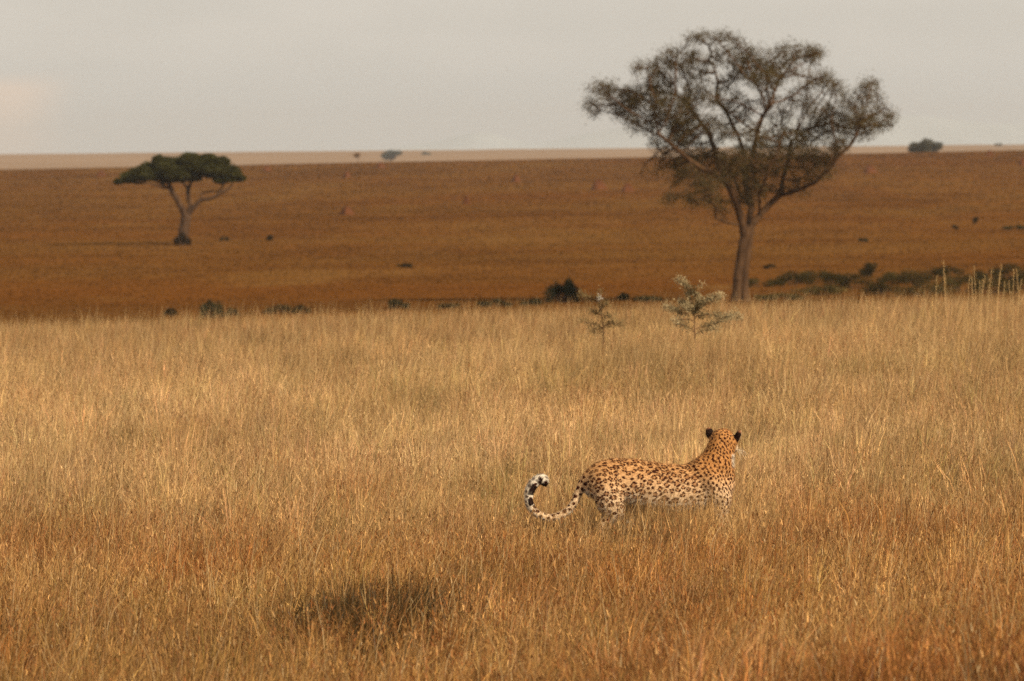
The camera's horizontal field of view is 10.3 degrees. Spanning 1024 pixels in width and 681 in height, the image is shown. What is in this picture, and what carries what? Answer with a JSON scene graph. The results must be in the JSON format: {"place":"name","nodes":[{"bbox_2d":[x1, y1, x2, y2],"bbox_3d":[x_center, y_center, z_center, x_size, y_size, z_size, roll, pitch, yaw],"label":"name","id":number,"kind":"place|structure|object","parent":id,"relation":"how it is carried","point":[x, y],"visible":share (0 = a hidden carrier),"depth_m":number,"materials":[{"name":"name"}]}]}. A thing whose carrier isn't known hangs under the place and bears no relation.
{"place":"outdoors","nodes":[
{"label":"outdoors","id":0,"kind":"place"},
{"bbox_2d":[0,284,1023,680],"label":"dry grass","id":1,"kind":"structure","parent":0,"point":[414,406],"depth_m":42.84,"materials":[{"name":"beige plant"}]},
{"bbox_2d":[0,144,1023,680],"bbox_3d":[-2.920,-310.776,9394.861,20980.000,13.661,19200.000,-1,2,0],"label":"ground","id":2,"kind":"structure","parent":0,"point":[28,162],"depth_m":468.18,"materials":[{"name":"brown plant"}]},
{"bbox_2d":[96,170,105,176],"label":"earth mound","id":3,"kind":"object","parent":2,"relation":"on","point":[101,173],"visible":0.98,"depth_m":1028.53,"materials":[{"name":"brown soil"}]},
{"bbox_2d":[163,308,177,315],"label":"scrub","id":4,"kind":"object","parent":2,"relation":"on","point":[172,310],"visible":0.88,"depth_m":243.41,"materials":[{"name":"green plant"}]},
{"bbox_2d":[113,151,247,243],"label":"acacia tree","id":5,"kind":"object","parent":2,"relation":"on","point":[187,167],"visible":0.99,"depth_m":459.25,"materials":[{"name":"green plant"}]},
{"bbox_2d":[172,231,191,245],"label":"tree base bush","id":6,"kind":"object","parent":2,"relation":"on","point":[185,241],"visible":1,"depth_m":454.75,"materials":[{"name":"green plant"}]},
{"bbox_2d":[198,299,224,317],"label":"bush","id":7,"kind":"object","parent":2,"relation":"on","point":[205,308],"visible":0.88,"depth_m":239.79,"materials":[{"name":"green plant"}]},
{"bbox_2d":[219,236,229,240],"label":"hillside bush","id":8,"kind":"object","parent":2,"relation":"on","point":[225,238],"visible":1,"depth_m":471.85,"materials":[{"name":"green plant"}]},
{"bbox_2d":[224,307,239,315],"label":"scrub","id":9,"kind":"object","parent":2,"relation":"on","point":[232,310],"visible":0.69,"depth_m":241.98,"materials":[{"name":"green plant"}]},
{"bbox_2d":[263,166,271,170],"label":"earth mound","id":10,"kind":"object","parent":2,"relation":"on","point":[266,168],"visible":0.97,"depth_m":1069.57,"materials":[{"name":"brown soil"}]},
{"bbox_2d":[261,304,291,313],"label":"scrub","id":11,"kind":"object","parent":2,"relation":"on","point":[283,307],"visible":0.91,"depth_m":244.81,"materials":[{"name":"green plant"}]},
{"bbox_2d":[291,304,311,313],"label":"scrub","id":12,"kind":"object","parent":2,"relation":"on","point":[295,308],"visible":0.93,"depth_m":244.22,"materials":[{"name":"green plant"}]},
{"bbox_2d":[338,206,354,214],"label":"earth mound","id":13,"kind":"object","parent":2,"relation":"on","point":[346,210],"visible":0.99,"depth_m":600.00,"materials":[{"name":"brown soil"}]},
{"bbox_2d":[342,170,350,177],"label":"earth mound","id":14,"kind":"object","parent":2,"relation":"on","point":[346,174],"visible":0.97,"depth_m":946.04,"materials":[{"name":"brown soil"}]},
{"bbox_2d":[353,153,360,162],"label":"distant tree","id":15,"kind":"object","parent":2,"relation":"on","point":[357,155],"visible":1,"depth_m":1193.98,"materials":[{"name":"beige plant"}]},
{"bbox_2d":[376,162,385,167],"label":"earth mound","id":16,"kind":"object","parent":2,"relation":"on","point":[380,165],"visible":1,"depth_m":1092.24,"materials":[{"name":"brown soil"}]},
{"bbox_2d":[228,553,539,675],"bbox_3d":[-0.707,1.510,31.281,1.750,0.439,7.632,-1,2,0],"label":"dark tuft","id":17,"kind":"object","parent":2,"relation":"on","point":[349,602],"visible":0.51,"depth_m":30.84,"materials":[{"name":"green plant"}]},
{"bbox_2d":[381,150,402,160],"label":"distant tree","id":18,"kind":"object","parent":2,"relation":"on","point":[390,155],"visible":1,"depth_m":3094.88,"materials":[{"name":"grey plant"}]},
{"bbox_2d":[387,298,410,308],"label":"scrub","id":19,"kind":"object","parent":2,"relation":"on","point":[395,301],"visible":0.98,"depth_m":250.07,"materials":[{"name":"green plant"}]},
{"bbox_2d":[397,263,411,267],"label":"hillside bush","id":20,"kind":"object","parent":2,"relation":"on","point":[404,265],"visible":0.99,"depth_m":345.60,"materials":[{"name":"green plant"}]},
{"bbox_2d":[438,302,460,307],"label":"scrub","id":21,"kind":"object","parent":2,"relation":"on","point":[442,305],"visible":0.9,"depth_m":249.80,"materials":[{"name":"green plant"}]},
{"bbox_2d":[463,195,469,203],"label":"earth mound","id":22,"kind":"object","parent":2,"relation":"on","point":[466,200],"visible":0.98,"depth_m":662.40,"materials":[{"name":"brown soil"}]},
{"bbox_2d":[476,298,515,306],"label":"scrub","id":23,"kind":"object","parent":2,"relation":"on","point":[482,303],"visible":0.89,"depth_m":251.60,"materials":[{"name":"green plant"}]},
{"bbox_2d":[511,174,520,181],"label":"earth mound","id":24,"kind":"object","parent":2,"relation":"on","point":[516,178],"visible":0.97,"depth_m":862.18,"materials":[{"name":"brown soil"}]},
{"bbox_2d":[519,298,543,304],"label":"scrub","id":25,"kind":"object","parent":2,"relation":"on","point":[535,301],"visible":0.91,"depth_m":252.98,"materials":[{"name":"green plant"}]},
{"bbox_2d":[542,277,581,302],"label":"bush","id":26,"kind":"object","parent":2,"relation":"on","point":[568,288],"visible":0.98,"depth_m":256.15,"materials":[{"name":"green plant"}]},
{"bbox_2d":[590,179,607,189],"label":"earth mound","id":27,"kind":"object","parent":2,"relation":"on","point":[598,184],"visible":0.99,"depth_m":771.54,"materials":[{"name":"brown soil"}]},
{"bbox_2d":[574,285,626,342],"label":"thorn shrub","id":28,"kind":"object","parent":2,"relation":"on","point":[599,312],"visible":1,"depth_m":68.03,"materials":[{"name":"green plant"}]},
{"bbox_2d":[617,292,629,300],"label":"scrub","id":29,"kind":"object","parent":2,"relation":"on","point":[623,296],"visible":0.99,"depth_m":258.52,"materials":[{"name":"green plant"}]},
{"bbox_2d":[621,183,633,191],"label":"earth mound","id":30,"kind":"object","parent":2,"relation":"on","point":[626,187],"visible":0.98,"depth_m":753.27,"materials":[{"name":"brown soil"}]},
{"bbox_2d":[523,427,745,536],"bbox_3d":[0.891,1.043,40.014,1.625,0.848,0.414,-1,2,-13],"label":"leopard","id":31,"kind":"object","parent":2,"relation":"on","point":[715,460],"visible":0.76,"depth_m":39.95,"materials":[{"name":"fur"}]},
{"bbox_2d":[632,295,662,301],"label":"scrub","id":32,"kind":"object","parent":2,"relation":"on","point":[646,297],"visible":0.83,"depth_m":256.06,"materials":[{"name":"green plant"}]},
{"bbox_2d":[660,274,743,352],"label":"thorn shrub","id":33,"kind":"object","parent":2,"relation":"on","point":[687,306],"visible":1,"depth_m":66.01,"materials":[{"name":"green plant"}]},
{"bbox_2d":[577,25,902,301],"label":"savanna tree","id":34,"kind":"object","parent":2,"relation":"on","point":[630,102],"visible":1,"depth_m":253.22,"materials":[{"name":"green plant"}]},
{"bbox_2d":[736,142,773,148],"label":"distant tree","id":35,"kind":"object","parent":2,"relation":"on","point":[750,147],"visible":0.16,"depth_m":3648.12,"materials":[{"name":"grey plant"}]},
{"bbox_2d":[748,277,786,286],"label":"bush","id":36,"kind":"object","parent":2,"relation":"on","point":[776,282],"visible":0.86,"depth_m":283.25,"materials":[{"name":"green plant"}]},
{"bbox_2d":[763,263,775,268],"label":"hillside bush","id":37,"kind":"object","parent":2,"relation":"on","point":[768,266],"visible":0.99,"depth_m":328.48,"materials":[{"name":"green plant"}]},
{"bbox_2d":[752,292,805,300],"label":"bush","id":38,"kind":"object","parent":2,"relation":"on","point":[771,296],"visible":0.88,"depth_m":255.46,"materials":[{"name":"green plant"}]},
{"bbox_2d":[776,270,815,284],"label":"bush","id":39,"kind":"object","parent":2,"relation":"on","point":[798,278],"visible":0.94,"depth_m":286.31,"materials":[{"name":"green plant"}]},
{"bbox_2d":[797,269,828,282],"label":"bush","id":40,"kind":"object","parent":2,"relation":"on","point":[814,274],"visible":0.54,"depth_m":290.37,"materials":[{"name":"green plant"}]},
{"bbox_2d":[790,284,851,294],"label":"bush","id":41,"kind":"object","parent":2,"relation":"on","point":[829,288],"visible":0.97,"depth_m":264.55,"materials":[{"name":"green plant"}]},
{"bbox_2d":[820,271,847,283],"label":"bush","id":42,"kind":"object","parent":2,"relation":"on","point":[831,277],"visible":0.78,"depth_m":286.77,"materials":[{"name":"green plant"}]},
{"bbox_2d":[834,271,873,287],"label":"bush","id":43,"kind":"object","parent":2,"relation":"on","point":[841,282],"visible":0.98,"depth_m":277.88,"materials":[{"name":"green plant"}]},
{"bbox_2d":[858,238,868,241],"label":"hillside bush","id":44,"kind":"object","parent":2,"relation":"on","point":[864,239],"visible":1,"depth_m":433.84,"materials":[{"name":"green plant"}]},
{"bbox_2d":[858,262,876,275],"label":"bush","id":45,"kind":"object","parent":2,"relation":"on","point":[870,269],"visible":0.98,"depth_m":303.68,"materials":[{"name":"green plant"}]},
{"bbox_2d":[864,165,877,173],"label":"earth mound","id":46,"kind":"object","parent":2,"relation":"on","point":[869,169],"visible":1,"depth_m":885.57,"materials":[{"name":"brown soil"}]},
{"bbox_2d":[859,277,899,294],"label":"bush","id":47,"kind":"object","parent":2,"relation":"on","point":[881,287],"visible":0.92,"depth_m":263.03,"materials":[{"name":"green plant"}]},
{"bbox_2d":[875,271,909,283],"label":"bush","id":48,"kind":"object","parent":2,"relation":"on","point":[889,276],"visible":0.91,"depth_m":285.00,"materials":[{"name":"green plant"}]},
{"bbox_2d":[896,267,938,283],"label":"bush","id":49,"kind":"object","parent":2,"relation":"on","point":[915,276],"visible":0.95,"depth_m":283.46,"materials":[{"name":"green plant"}]},
{"bbox_2d":[890,277,955,295],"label":"bush","id":50,"kind":"object","parent":2,"relation":"on","point":[915,286],"visible":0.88,"depth_m":259.93,"materials":[{"name":"green plant"}]},
{"bbox_2d":[907,138,942,152],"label":"distant tree","id":51,"kind":"object","parent":2,"relation":"on","point":[924,144],"visible":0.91,"depth_m":1213.01,"materials":[{"name":"green plant"}]},
{"bbox_2d":[934,276,938,345],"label":"seed stalk","id":52,"kind":"object","parent":2,"relation":"on","point":[935,313],"visible":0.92,"depth_m":66.03,"materials":[{"name":"plant"}]},
{"bbox_2d":[941,260,948,340],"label":"seed stalk","id":53,"kind":"object","parent":2,"relation":"on","point":[944,291],"visible":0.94,"depth_m":68.02,"materials":[{"name":"plant"}]},
{"bbox_2d":[928,265,965,276],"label":"bush","id":54,"kind":"object","parent":2,"relation":"on","point":[938,271],"visible":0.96,"depth_m":299.01,"materials":[{"name":"green plant"}]},
{"bbox_2d":[930,274,986,291],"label":"bush","id":55,"kind":"object","parent":2,"relation":"on","point":[957,284],"visible":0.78,"depth_m":266.27,"materials":[{"name":"green plant"}]},
{"bbox_2d":[972,271,976,332],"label":"seed stalk","id":56,"kind":"object","parent":2,"relation":"on","point":[975,294],"visible":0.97,"depth_m":70.52,"materials":[{"name":"plant"}]},
{"bbox_2d":[972,216,978,223],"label":"hillside bush","id":57,"kind":"object","parent":2,"relation":"on","point":[975,219],"visible":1,"depth_m":502.34,"materials":[{"name":"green plant"}]},
{"bbox_2d":[961,268,1004,282],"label":"bush","id":58,"kind":"object","parent":2,"relation":"on","point":[978,273],"visible":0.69,"depth_m":284.45,"materials":[{"name":"green plant"}]},
{"bbox_2d":[985,150,992,155],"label":"earth mound","id":59,"kind":"object","parent":2,"relation":"on","point":[989,153],"visible":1,"depth_m":1102.00,"materials":[{"name":"brown soil"}]},
{"bbox_2d":[986,269,993,336],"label":"seed stalk","id":60,"kind":"object","parent":2,"relation":"on","point":[987,293],"visible":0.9,"depth_m":69.52,"materials":[{"name":"plant"}]},
{"bbox_2d":[969,277,1022,293],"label":"bush","id":61,"kind":"object","parent":2,"relation":"on","point":[1002,286],"visible":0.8,"depth_m":262.57,"materials":[{"name":"green plant"}]},
{"bbox_2d":[994,273,1000,338],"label":"seed stalk","id":62,"kind":"object","parent":2,"relation":"on","point":[997,299],"visible":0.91,"depth_m":66.02,"materials":[{"name":"plant"}]},
{"bbox_2d":[1002,281,1005,322],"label":"seed stalk","id":63,"kind":"object","parent":2,"relation":"on","point":[1004,300],"visible":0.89,"depth_m":70.03,"materials":[{"name":"plant"}]},
{"bbox_2d":[988,262,1023,277],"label":"bush","id":64,"kind":"object","parent":2,"relation":"on","point":[1008,267],"visible":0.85,"depth_m":294.93,"materials":[{"name":"green plant"}]},
{"bbox_2d":[1009,282,1012,332],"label":"seed stalk","id":65,"kind":"object","parent":2,"relation":"on","point":[1011,306],"visible":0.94,"depth_m":66.53,"materials":[{"name":"plant"}]},
{"bbox_2d":[1001,272,1023,289],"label":"bush","id":66,"kind":"object","parent":2,"relation":"on","point":[1020,276],"visible":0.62,"depth_m":269.40,"materials":[{"name":"green plant"}]},
{"bbox_2d":[1003,224,1023,229],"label":"hillside bush","id":67,"kind":"object","parent":2,"relation":"on","point":[1012,227],"visible":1,"depth_m":477.51,"materials":[{"name":"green plant"}]},
{"bbox_2d":[1016,266,1018,323],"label":"seed stalk","id":68,"kind":"object","parent":2,"relation":"on","point":[1018,290],"visible":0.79,"depth_m":70.52,"materials":[{"name":"plant"}]},
{"bbox_2d":[1015,278,1022,340],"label":"seed stalk","id":69,"kind":"object","parent":2,"relation":"on","point":[1018,303],"visible":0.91,"depth_m":67.03,"materials":[{"name":"plant"}]},
{"bbox_2d":[1018,157,1023,165],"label":"earth mound","id":70,"kind":"object","parent":2,"relation":"on","point":[1021,162],"visible":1,"depth_m":951.59,"materials":[{"name":"brown soil"}]},
{"bbox_2d":[0,0,1023,153],"label":"sky","id":71,"kind":"structure","parent":0,"point":[77,76],"materials":[{"name":"grey"}]},
{"bbox_2d":[346,115,1023,150],"bbox_3d":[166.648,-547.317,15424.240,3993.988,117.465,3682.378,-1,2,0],"label":"mountains","id":72,"kind":"structure","parent":0,"point":[913,129],"depth_m":14796.80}
]}

